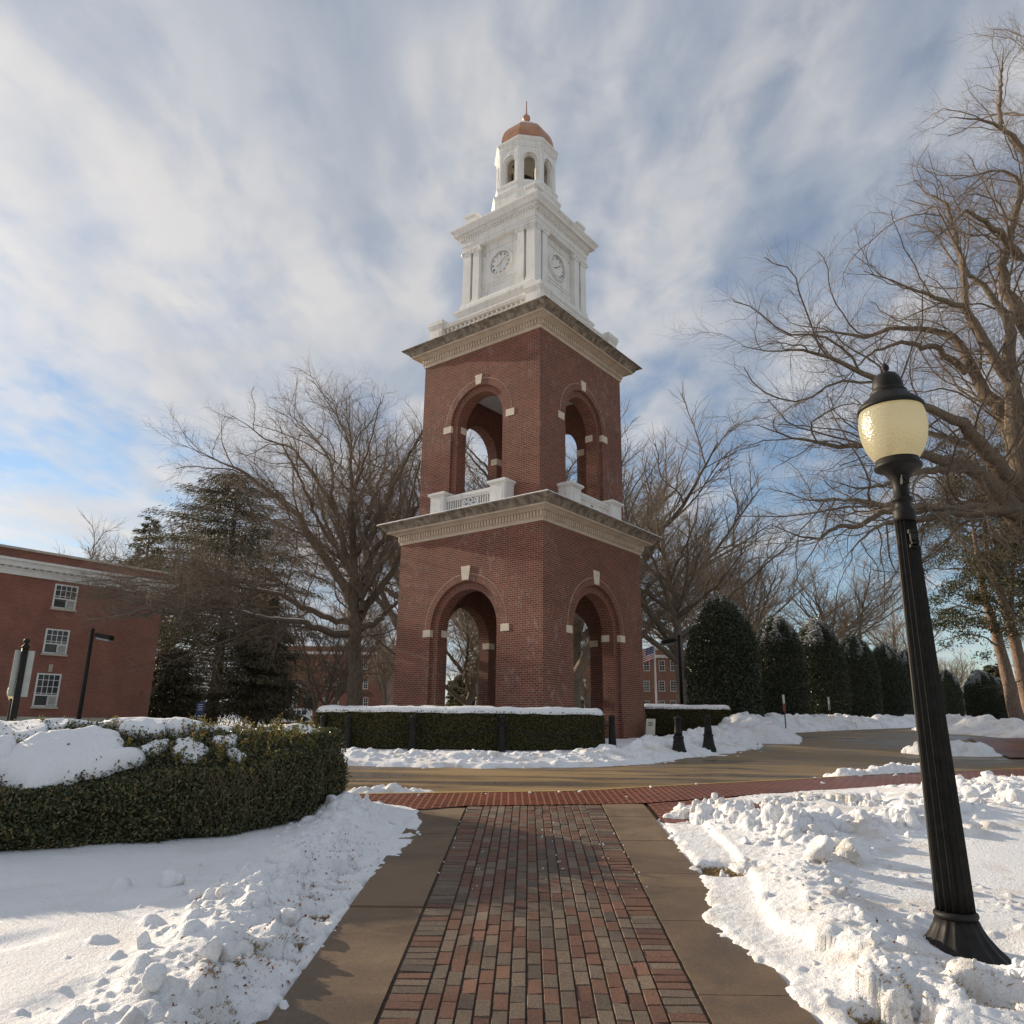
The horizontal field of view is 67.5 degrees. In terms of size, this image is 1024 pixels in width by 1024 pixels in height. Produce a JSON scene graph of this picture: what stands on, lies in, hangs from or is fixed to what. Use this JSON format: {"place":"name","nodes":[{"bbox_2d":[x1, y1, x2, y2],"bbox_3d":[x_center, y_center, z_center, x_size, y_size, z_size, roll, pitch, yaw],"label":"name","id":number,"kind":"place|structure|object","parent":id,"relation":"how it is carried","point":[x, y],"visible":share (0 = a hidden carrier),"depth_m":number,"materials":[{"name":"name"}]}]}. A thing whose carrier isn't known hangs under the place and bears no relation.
{"place":"outdoors","nodes":[
{"label":"outdoors","id":0,"kind":"place"},
{"bbox_2d":[7,638,34,720],"bbox_3d":[-7.016,2.861,10.816,0.250,2.140,0.113,15,-21,-41],"label":"street sign","id":1,"kind":"object","parent":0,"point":[20,677],"visible":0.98,"depth_m":10.97,"materials":[{"name":"white metal"}]},
{"bbox_2d":[0,791,421,1023],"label":"snow field","id":2,"kind":"structure","parent":0,"point":[75,922],"depth_m":5.14,"materials":[{"name":"snow"}]},
{"bbox_2d":[161,870,184,887],"bbox_3d":[-2.567,2.792,5.810,0.167,0.150,0.112,8,-17,-26],"label":"snow lump","id":3,"kind":"object","parent":2,"relation":"on","point":[170,878],"visible":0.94,"depth_m":5.78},
{"bbox_2d":[198,936,222,962],"bbox_3d":[-1.661,2.415,4.237,0.130,0.138,0.157,4,-16,-12],"label":"snow lump","id":4,"kind":"object","parent":2,"relation":"on","point":[211,949],"visible":1,"depth_m":4.17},
{"bbox_2d":[279,908,300,925],"bbox_3d":[-1.486,2.709,5.128,0.139,0.121,0.157,-5,-16,19],"label":"snow lump","id":5,"kind":"object","parent":2,"relation":"on","point":[290,916],"visible":0.95,"depth_m":5.08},
{"bbox_2d":[82,770,1023,1023],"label":"snow chunks","id":6,"kind":"object","parent":2,"relation":"on","point":[154,975],"visible":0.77,"depth_m":5.41,"materials":[{"name":"snow"}]},
{"bbox_2d":[217,721,310,730],"bbox_3d":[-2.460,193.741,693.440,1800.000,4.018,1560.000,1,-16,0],"label":"ground","id":7,"kind":"structure","parent":0,"point":[230,725],"depth_m":67.03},
{"bbox_2d":[6,689,12,720],"bbox_3d":[-17.035,6.575,26.136,0.470,1.678,0.463,1,-16,0],"label":"globe lamp","id":8,"kind":"object","parent":7,"relation":"on","point":[10,704],"visible":0.1,"depth_m":26.04,"materials":[{"name":"black metal"}]},
{"bbox_2d":[0,544,178,721],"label":"dormitory","id":9,"kind":"structure","parent":7,"relation":"on","point":[31,592],"depth_m":39.76,"materials":[{"name":"brick"}]},
{"bbox_2d":[30,673,61,708],"bbox_3d":[-23.424,9.016,38.620,0.881,1.726,1.083,1,-16,0],"label":"window","id":10,"kind":"structure","parent":9,"relation":"in","point":[47,685],"depth_m":38.60,"materials":[{"name":"white glass"}]},
{"bbox_2d":[40,628,69,656],"bbox_3d":[-23.363,6.690,39.309,0.881,1.343,1.083,1,-16,0],"label":"window","id":11,"kind":"structure","parent":9,"relation":"in","point":[55,644],"depth_m":39.29,"materials":[{"name":"white glass"}]},
{"bbox_2d":[50,584,78,611],"bbox_3d":[-23.293,4.476,39.981,0.881,1.339,1.083,1,-16,0],"label":"window","id":12,"kind":"structure","parent":9,"relation":"in","point":[57,596],"depth_m":39.93,"materials":[{"name":"white glass"}]},
{"bbox_2d":[76,628,113,719],"bbox_3d":[-16.000,6.365,29.312,0.920,3.837,0.380,1,-16,0],"label":"street lamp","id":13,"kind":"object","parent":7,"relation":"on","point":[105,637],"visible":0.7,"depth_m":29.42,"materials":[{"name":"black metal"}]},
{"bbox_2d":[124,516,176,716],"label":"cedar tree","id":14,"kind":"object","parent":7,"relation":"on","point":[145,530],"visible":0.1,"depth_m":67.47,"materials":[{"name":"plant"}]},
{"bbox_2d":[56,495,286,662],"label":"bare tree","id":15,"kind":"object","parent":7,"relation":"on","point":[98,546],"visible":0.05,"depth_m":92.51,"materials":[{"name":"brown plant"}]},
{"bbox_2d":[148,647,217,719],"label":"cedar tree","id":16,"kind":"object","parent":7,"relation":"on","point":[171,705],"visible":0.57,"depth_m":46.00,"materials":[{"name":"plant"}]},
{"bbox_2d":[196,702,204,721],"bbox_3d":[-15.730,10.244,38.609,0.400,1.265,0.059,1,-16,0],"label":"notice sign","id":17,"kind":"object","parent":7,"relation":"on","point":[200,707],"visible":0.87,"depth_m":38.66,"materials":[{"name":"blue"}]},
{"bbox_2d":[97,469,373,727],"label":"cedar tree","id":18,"kind":"object","parent":7,"relation":"on","point":[234,537],"visible":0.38,"depth_m":52.58,"materials":[{"name":"plant"}]},
{"bbox_2d":[191,592,311,726],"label":"cedar tree","id":19,"kind":"object","parent":7,"relation":"on","point":[255,704],"visible":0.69,"depth_m":48.04,"materials":[{"name":"plant"}]},
{"bbox_2d":[42,344,486,705],"bbox_3d":[-10.306,-0.178,36.135,19.479,19.655,15.075,1,-16,0],"label":"oak tree","id":20,"kind":"object","parent":7,"relation":"on","point":[355,589],"visible":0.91,"depth_m":35.03,"materials":[{"name":"brown plant"}]},
{"bbox_2d":[269,645,393,724],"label":"brick hall","id":21,"kind":"structure","parent":7,"relation":"on","point":[367,701],"depth_m":115.09,"materials":[{"name":"red brick"}]},
{"bbox_2d":[304,690,312,711],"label":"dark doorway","id":22,"kind":"structure","parent":21,"relation":"in","point":[310,700],"depth_m":114.46,"materials":[{"name":"black"}]},
{"bbox_2d":[252,403,486,704],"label":"bare tree","id":23,"kind":"object","parent":7,"relation":"on","point":[392,611],"visible":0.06,"depth_m":76.49,"materials":[{"name":"brown plant"}]},
{"bbox_2d":[361,608,396,705],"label":"bare tree","id":24,"kind":"object","parent":7,"relation":"on","point":[382,687],"visible":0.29,"depth_m":106.27,"materials":[{"name":"brown plant"}]},
{"bbox_2d":[323,586,581,705],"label":"bare tree","id":25,"kind":"object","parent":7,"relation":"on","point":[465,668],"visible":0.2,"depth_m":60.95,"materials":[{"name":"brown plant"}]},
{"bbox_2d":[445,675,465,704],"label":"cedar tree","id":26,"kind":"object","parent":7,"relation":"on","point":[450,699],"visible":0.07,"depth_m":96.56,"materials":[{"name":"plant"}]},
{"bbox_2d":[445,676,475,705],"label":"cedar tree","id":27,"kind":"object","parent":7,"relation":"on","point":[454,702],"visible":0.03,"depth_m":92.48,"materials":[{"name":"plant"}]},
{"bbox_2d":[395,549,586,705],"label":"bare tree","id":28,"kind":"object","parent":7,"relation":"on","point":[477,684],"visible":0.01,"depth_m":70.72,"materials":[{"name":"brown plant"}]},
{"bbox_2d":[311,386,695,705],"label":"bare tree","id":29,"kind":"object","parent":7,"relation":"on","point":[568,472],"visible":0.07,"depth_m":90.06,"materials":[{"name":"brown plant"}]},
{"bbox_2d":[376,101,662,738],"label":"clock tower","id":30,"kind":"structure","parent":7,"relation":"on","point":[527,366],"depth_m":27.14,"materials":[{"name":"brick"}]},
{"bbox_2d":[579,624,590,707],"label":"bare tree","id":31,"kind":"object","parent":7,"relation":"on","point":[587,700],"visible":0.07,"depth_m":89.13,"materials":[{"name":"brown plant"}]},
{"bbox_2d":[407,373,807,707],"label":"bare tree","id":32,"kind":"object","parent":7,"relation":"on","point":[581,658],"visible":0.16,"depth_m":70.97,"materials":[{"name":"brown plant"}]},
{"bbox_2d":[483,441,784,638],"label":"bare tree","id":33,"kind":"object","parent":7,"relation":"on","point":[708,534],"visible":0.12,"depth_m":69.70,"materials":[{"name":"brown plant"}]},
{"bbox_2d":[581,648,687,707],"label":"brick hall","id":34,"kind":"structure","parent":7,"relation":"on","point":[666,682],"depth_m":109.59,"materials":[{"name":"red brick"}]},
{"bbox_2d":[644,681,649,691],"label":"window","id":35,"kind":"structure","parent":34,"relation":"in","point":[646,683],"depth_m":109.38,"materials":[{"name":"white glass"}]},
{"bbox_2d":[659,660,664,670],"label":"window","id":36,"kind":"structure","parent":34,"relation":"in","point":[661,663],"depth_m":110.15,"materials":[{"name":"white glass"}]},
{"bbox_2d":[659,681,665,691],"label":"window","id":37,"kind":"structure","parent":34,"relation":"in","point":[661,683],"depth_m":109.40,"materials":[{"name":"white glass"}]},
{"bbox_2d":[670,681,675,691],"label":"window","id":38,"kind":"structure","parent":34,"relation":"in","point":[672,683],"depth_m":109.40,"materials":[{"name":"white glass"}]},
{"bbox_2d":[653,611,656,703],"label":"flagpole","id":39,"kind":"object","parent":7,"relation":"on","point":[655,673],"visible":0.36,"depth_m":70.56,"materials":[{"name":"white"}]},
{"bbox_2d":[643,646,653,662],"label":"flag","id":40,"kind":"object","parent":39,"relation":"attached to","point":[648,653],"visible":0.66,"depth_m":71.09,"materials":[{"name":"multicoloured fabric"}]},
{"bbox_2d":[641,526,834,656],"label":"bare tree","id":41,"kind":"object","parent":7,"relation":"on","point":[780,584],"visible":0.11,"depth_m":99.45,"materials":[{"name":"brown plant"}]},
{"bbox_2d":[645,526,891,644],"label":"bare tree","id":42,"kind":"object","parent":7,"relation":"on","point":[750,612],"visible":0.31,"depth_m":83.93,"materials":[{"name":"brown plant"}]},
{"bbox_2d":[718,711,962,743],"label":"snow bank","id":43,"kind":"structure","parent":7,"relation":"on","point":[768,728],"depth_m":30.81,"materials":[{"name":"snow"}]},
{"bbox_2d":[782,695,785,727],"bbox_3d":[10.334,7.701,29.034,0.080,1.527,0.044,1,-16,0],"label":"road marker","id":44,"kind":"object","parent":43,"relation":"on","point":[783,699],"visible":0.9,"depth_m":29.10,"materials":[{"name":"brown"}]},
{"bbox_2d":[752,539,929,649],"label":"bare tree","id":45,"kind":"object","parent":7,"relation":"on","point":[823,614],"visible":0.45,"depth_m":88.89,"materials":[{"name":"brown plant"}]},
{"bbox_2d":[847,592,961,652],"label":"bare tree","id":46,"kind":"object","parent":7,"relation":"on","point":[894,634],"visible":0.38,"depth_m":118.72,"materials":[{"name":"brown plant"}]},
{"bbox_2d":[940,669,965,715],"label":"holly bush","id":47,"kind":"object","parent":7,"relation":"on","point":[953,697],"visible":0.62,"depth_m":84.79,"materials":[{"name":"green plant"}]},
{"bbox_2d":[937,647,1015,703],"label":"bare tree","id":48,"kind":"object","parent":7,"relation":"on","point":[962,673],"visible":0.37,"depth_m":146.72,"materials":[{"name":"brown plant"}]},
{"bbox_2d":[962,663,1017,711],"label":"cedar tree","id":49,"kind":"object","parent":7,"relation":"on","point":[989,669],"visible":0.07,"depth_m":102.50,"materials":[{"name":"plant"}]},
{"bbox_2d":[276,708,311,724],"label":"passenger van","id":50,"kind":"object","parent":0,"point":[306,715],"visible":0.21,"depth_m":91.89,"materials":[{"name":"white metal"}]},
{"bbox_2d":[269,565,396,710],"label":"bare tree","id":51,"kind":"object","parent":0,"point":[342,683],"visible":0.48,"depth_m":41.31,"materials":[{"name":"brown wood"}]},
{"bbox_2d":[0,0,1023,721],"label":"sky","id":52,"kind":"structure","parent":0,"point":[195,195],"materials":[{"name":"blue"}]},
{"bbox_2d":[374,805,711,1023],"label":"brick path","id":53,"kind":"structure","parent":0,"point":[405,1001],"depth_m":5.03,"materials":[{"name":"brick"}]},
{"bbox_2d":[237,789,859,1023],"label":"lawn","id":54,"kind":"structure","parent":0,"point":[648,807],"depth_m":9.91,"materials":[{"name":"brown plant"}]},
{"bbox_2d":[0,712,354,851],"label":"boxwood hedge","id":55,"kind":"object","parent":54,"relation":"on","point":[272,777],"visible":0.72,"depth_m":7.47,"materials":[{"name":"green plant"}]},
{"bbox_2d":[0,735,16,759],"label":"snow patch","id":56,"kind":"object","parent":55,"relation":"on","point":[7,743],"visible":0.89,"depth_m":7.45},
{"bbox_2d":[0,718,66,741],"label":"snow patch","id":57,"kind":"object","parent":55,"relation":"on","point":[19,727],"visible":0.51,"depth_m":7.89,"materials":[{"name":"snow"}]},
{"bbox_2d":[0,725,145,792],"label":"snow patch","id":58,"kind":"object","parent":55,"relation":"on","point":[40,759],"visible":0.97,"depth_m":7.42,"materials":[{"name":"snow"}]},
{"bbox_2d":[49,719,113,729],"bbox_3d":[-4.922,2.470,8.624,1.524,0.281,1.323,1,-16,0],"label":"snow patch","id":59,"kind":"object","parent":55,"relation":"on","point":[62,723],"visible":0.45,"depth_m":8.17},
{"bbox_2d":[103,717,170,739],"bbox_3d":[-4.152,2.530,8.811,1.082,0.334,1.383,1,-16,0],"label":"snow patch","id":60,"kind":"object","parent":55,"relation":"on","point":[151,724],"visible":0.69,"depth_m":8.29,"materials":[{"name":"snow"}]},
{"bbox_2d":[140,739,168,755],"bbox_3d":[-3.718,2.442,7.952,0.235,0.174,0.321,1,-16,0],"label":"snow patch","id":61,"kind":"object","parent":55,"relation":"on","point":[148,745],"visible":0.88,"depth_m":7.92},
{"bbox_2d":[173,737,208,762],"bbox_3d":[-3.373,2.481,8.003,0.445,0.255,0.338,-8,-18,30],"label":"snow patch","id":62,"kind":"object","parent":55,"relation":"on","point":[181,745],"visible":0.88,"depth_m":7.96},
{"bbox_2d":[166,717,231,738],"bbox_3d":[-3.807,2.605,8.999,1.069,0.379,1.135,-7,-17,26],"label":"snow patch","id":63,"kind":"object","parent":55,"relation":"on","point":[177,722],"visible":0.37,"depth_m":8.51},
{"bbox_2d":[212,734,237,747],"bbox_3d":[-3.134,2.517,8.425,0.251,0.145,0.374,1,-16,0],"label":"snow patch","id":64,"kind":"object","parent":55,"relation":"on","point":[230,740],"visible":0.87,"depth_m":8.33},
{"bbox_2d":[227,748,246,762],"bbox_3d":[-2.919,2.576,8.113,0.206,0.147,0.203,-11,-19,36],"label":"snow patch","id":65,"kind":"object","parent":55,"relation":"on","point":[238,757],"visible":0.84,"depth_m":8.06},
{"bbox_2d":[280,723,326,743],"bbox_3d":[-2.547,2.765,9.421,0.732,0.324,0.461,-10,-19,34],"label":"snow patch","id":66,"kind":"object","parent":55,"relation":"on","point":[300,725],"visible":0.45,"depth_m":9.36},
{"bbox_2d":[265,808,464,1023],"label":"concrete border","id":67,"kind":"object","parent":54,"relation":"on","point":[347,974],"visible":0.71,"depth_m":4.95,"materials":[{"name":"concrete"}]},
{"bbox_2d":[172,833,992,1023],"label":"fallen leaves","id":68,"kind":"object","parent":54,"relation":"on","point":[305,915],"visible":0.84,"depth_m":4.92,"materials":[{"name":"brown plant"}]},
{"bbox_2d":[601,804,818,1023],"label":"concrete border","id":69,"kind":"object","parent":54,"relation":"on","point":[731,982],"visible":0.73,"depth_m":5.00,"materials":[{"name":"concrete"}]},
{"bbox_2d":[857,362,1011,964],"bbox_3d":[2.869,0.908,5.383,0.588,4.294,0.588,1,-16,0],"label":"lamp post","id":70,"kind":"object","parent":54,"relation":"on","point":[893,426],"visible":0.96,"depth_m":5.25,"materials":[{"name":"black metal"}]},
{"bbox_2d":[160,776,1023,1023],"bbox_3d":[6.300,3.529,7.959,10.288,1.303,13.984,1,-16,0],"label":"snow field","id":71,"kind":"structure","parent":0,"point":[760,913],"depth_m":5.66,"materials":[{"name":"snow"}]},
{"bbox_2d":[803,835,835,862],"bbox_3d":[2.598,2.845,6.483,0.241,0.233,0.303,1,-16,0],"label":"snow lump","id":72,"kind":"object","parent":71,"relation":"on","point":[819,848],"visible":0.98,"depth_m":6.39,"materials":[{"name":"snow"}]},
{"bbox_2d":[904,810,922,829],"bbox_3d":[4.143,3.187,7.901,0.174,0.224,0.190,-8,-18,30],"label":"snow lump","id":73,"kind":"object","parent":71,"relation":"on","point":[912,821],"visible":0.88,"depth_m":7.84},
{"bbox_2d":[345,727,1023,791],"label":"road","id":74,"kind":"structure","parent":0,"point":[816,754],"depth_m":15.33,"materials":[{"name":"asphalt"}]},
{"bbox_2d":[320,715,326,726],"bbox_3d":[-4.829,5.637,19.559,0.230,0.894,0.230,1,-16,0],"label":"bollard","id":75,"kind":"object","parent":74,"relation":"on","point":[323,719],"visible":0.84,"depth_m":19.58,"materials":[{"name":"black metal"}]},
{"bbox_2d":[342,715,351,747],"bbox_3d":[-4.120,5.561,19.231,0.230,0.914,0.230,1,-16,0],"label":"bollard","id":76,"kind":"object","parent":74,"relation":"on","point":[347,732],"visible":0.84,"depth_m":19.17,"materials":[{"name":"black metal"}]},
{"bbox_2d":[348,783,433,792],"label":"snow bank","id":77,"kind":"structure","parent":74,"relation":"on","point":[392,788],"depth_m":10.69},
{"bbox_2d":[408,715,416,750],"bbox_3d":[-2.437,5.470,18.825,0.230,0.948,0.230,1,-16,0],"label":"bollard","id":78,"kind":"object","parent":74,"relation":"on","point":[412,737],"visible":0.88,"depth_m":18.76,"materials":[{"name":"black metal"}]},
{"bbox_2d":[313,706,606,750],"bbox_3d":[-1.360,5.679,20.050,7.711,1.117,2.436,1,-16,0],"label":"box hedge","id":79,"kind":"object","parent":74,"relation":"on","point":[390,722],"visible":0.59,"depth_m":19.20,"materials":[{"name":"plant"}]},
{"bbox_2d":[316,705,604,714],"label":"snow","id":80,"kind":"structure","parent":79,"relation":"on","point":[492,709],"depth_m":19.41,"materials":[{"name":"snow"}]},
{"bbox_2d":[497,715,505,751],"bbox_3d":[-0.253,5.484,18.827,0.230,0.975,0.230,1,-16,0],"label":"bollard","id":81,"kind":"object","parent":74,"relation":"on","point":[501,745],"visible":0.89,"depth_m":18.75,"materials":[{"name":"black metal"}]},
{"bbox_2d":[340,723,762,768],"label":"snow island","id":82,"kind":"structure","parent":74,"relation":"on","point":[648,749],"depth_m":16.38,"materials":[{"name":"snow"}]},
{"bbox_2d":[672,716,686,751],"bbox_3d":[4.106,5.515,18.929,0.380,0.924,0.380,1,-16,0],"label":"bollard","id":83,"kind":"object","parent":82,"relation":"on","point":[678,742],"visible":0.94,"depth_m":18.83,"materials":[{"name":"black metal"}]},
{"bbox_2d":[702,715,715,751],"bbox_3d":[5.143,5.799,20.099,0.380,0.934,0.380,1,-16,0],"label":"bollard","id":84,"kind":"object","parent":82,"relation":"on","point":[708,742],"visible":0.97,"depth_m":19.99,"materials":[{"name":"black metal"}]},
{"bbox_2d":[608,715,616,746],"bbox_3d":[2.579,5.729,19.737,0.230,0.981,0.230,1,-16,0],"label":"bollard","id":85,"kind":"object","parent":74,"relation":"on","point":[612,737],"visible":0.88,"depth_m":19.69,"materials":[{"name":"black metal"}]},
{"bbox_2d":[644,719,654,735],"bbox_3d":[4.801,7.473,26.645,0.387,0.559,0.343,1,-16,0],"label":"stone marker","id":86,"kind":"object","parent":74,"relation":"on","point":[650,726],"visible":0.91,"depth_m":26.57,"materials":[{"name":"stone"}]},
{"bbox_2d":[661,634,683,704],"bbox_3d":[7.010,7.378,33.263,0.920,4.122,0.380,1,-16,0],"label":"street lamp","id":87,"kind":"object","parent":74,"relation":"on","point":[667,642],"visible":0.69,"depth_m":33.49,"materials":[{"name":"black metal"}]},
{"bbox_2d":[645,707,731,736],"bbox_3d":[6.558,7.964,29.259,3.449,1.171,1.633,1,-16,0],"label":"box hedge","id":88,"kind":"object","parent":74,"relation":"on","point":[692,718],"visible":0.49,"depth_m":28.63,"materials":[{"name":"plant"}]},
{"bbox_2d":[644,704,729,709],"bbox_3d":[6.569,7.474,29.395,3.268,0.214,1.440,1,-16,0],"label":"snow bolster","id":89,"kind":"object","parent":88,"relation":"on","point":[665,706],"visible":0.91,"depth_m":28.71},
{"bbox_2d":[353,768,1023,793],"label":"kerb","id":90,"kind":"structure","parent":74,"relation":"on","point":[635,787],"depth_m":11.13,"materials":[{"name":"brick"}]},
{"bbox_2d":[578,457,812,704],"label":"bare tree","id":91,"kind":"object","parent":74,"relation":"on","point":[674,604],"visible":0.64,"depth_m":56.02,"materials":[{"name":"brown plant"}]},
{"bbox_2d":[683,589,764,716],"bbox_3d":[8.535,5.986,31.085,3.211,5.701,3.124,1,-16,0],"label":"holly bush","id":92,"kind":"object","parent":74,"relation":"on","point":[722,661],"visible":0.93,"depth_m":30.11,"materials":[{"name":"green plant"}]},
{"bbox_2d":[756,613,812,715],"bbox_3d":[13.037,7.662,37.355,2.750,5.559,2.742,-4,-16,15],"label":"holly bush","id":93,"kind":"object","parent":74,"relation":"on","point":[783,669],"visible":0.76,"depth_m":36.48,"materials":[{"name":"green plant"}]},
{"bbox_2d":[797,615,852,715],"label":"holly bush","id":94,"kind":"object","parent":74,"relation":"on","point":[822,651],"visible":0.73,"depth_m":41.18,"materials":[{"name":"green plant"}]},
{"bbox_2d":[657,4,1023,702],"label":"oak tree","id":95,"kind":"object","parent":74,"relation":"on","point":[1001,484],"visible":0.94,"depth_m":24.12,"materials":[{"name":"brown plant"}]},
{"bbox_2d":[841,633,884,716],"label":"holly bush","id":96,"kind":"object","parent":74,"relation":"on","point":[865,681],"visible":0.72,"depth_m":47.04,"materials":[{"name":"green plant"}]},
{"bbox_2d":[823,762,920,776],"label":"snow bank","id":97,"kind":"structure","parent":74,"relation":"on","point":[893,767],"depth_m":14.08,"materials":[{"name":"snow"}]},
{"bbox_2d":[872,640,912,716],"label":"holly bush","id":98,"kind":"object","parent":74,"relation":"on","point":[895,684],"visible":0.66,"depth_m":53.75,"materials":[{"name":"green plant"}]},
{"bbox_2d":[898,648,914,714],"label":"holly bush","id":99,"kind":"object","parent":74,"relation":"on","point":[902,653],"visible":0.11,"depth_m":62.34,"materials":[{"name":"green plant"}]},
{"bbox_2d":[901,740,1003,756],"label":"snow bank","id":100,"kind":"structure","parent":74,"relation":"on","point":[968,749],"depth_m":20.12,"materials":[{"name":"snow"}]},
{"bbox_2d":[897,413,1023,720],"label":"tree","id":101,"kind":"object","parent":74,"relation":"on","point":[1014,709],"visible":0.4,"depth_m":33.44,"materials":[{"name":"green plant"}]},
{"bbox_2d":[911,714,1023,737],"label":"snow bank","id":102,"kind":"structure","parent":74,"relation":"on","point":[988,725],"depth_m":29.12,"materials":[{"name":"snow"}]},
{"bbox_2d":[961,669,1008,719],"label":"holly bush","id":103,"kind":"object","parent":74,"relation":"on","point":[982,700],"visible":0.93,"depth_m":59.60,"materials":[{"name":"green plant"}]},
{"bbox_2d":[968,738,1023,757],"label":"brick crossing","id":104,"kind":"object","parent":74,"relation":"on","point":[1011,747],"visible":0.82,"depth_m":23.21,"materials":[{"name":"brick"}]},
{"bbox_2d":[360,769,1023,808],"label":"brick sidewalk","id":105,"kind":"structure","parent":0,"point":[609,796],"depth_m":10.66,"materials":[{"name":"brick"}]},
{"bbox_2d":[648,797,759,833],"bbox_3d":[2.563,3.686,9.413,3.183,0.201,1.615,11,-18,-32],"label":"paved corner","id":106,"kind":"object","parent":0,"point":[660,810],"visible":0.14,"depth_m":9.48,"materials":[{"name":"red brick"}]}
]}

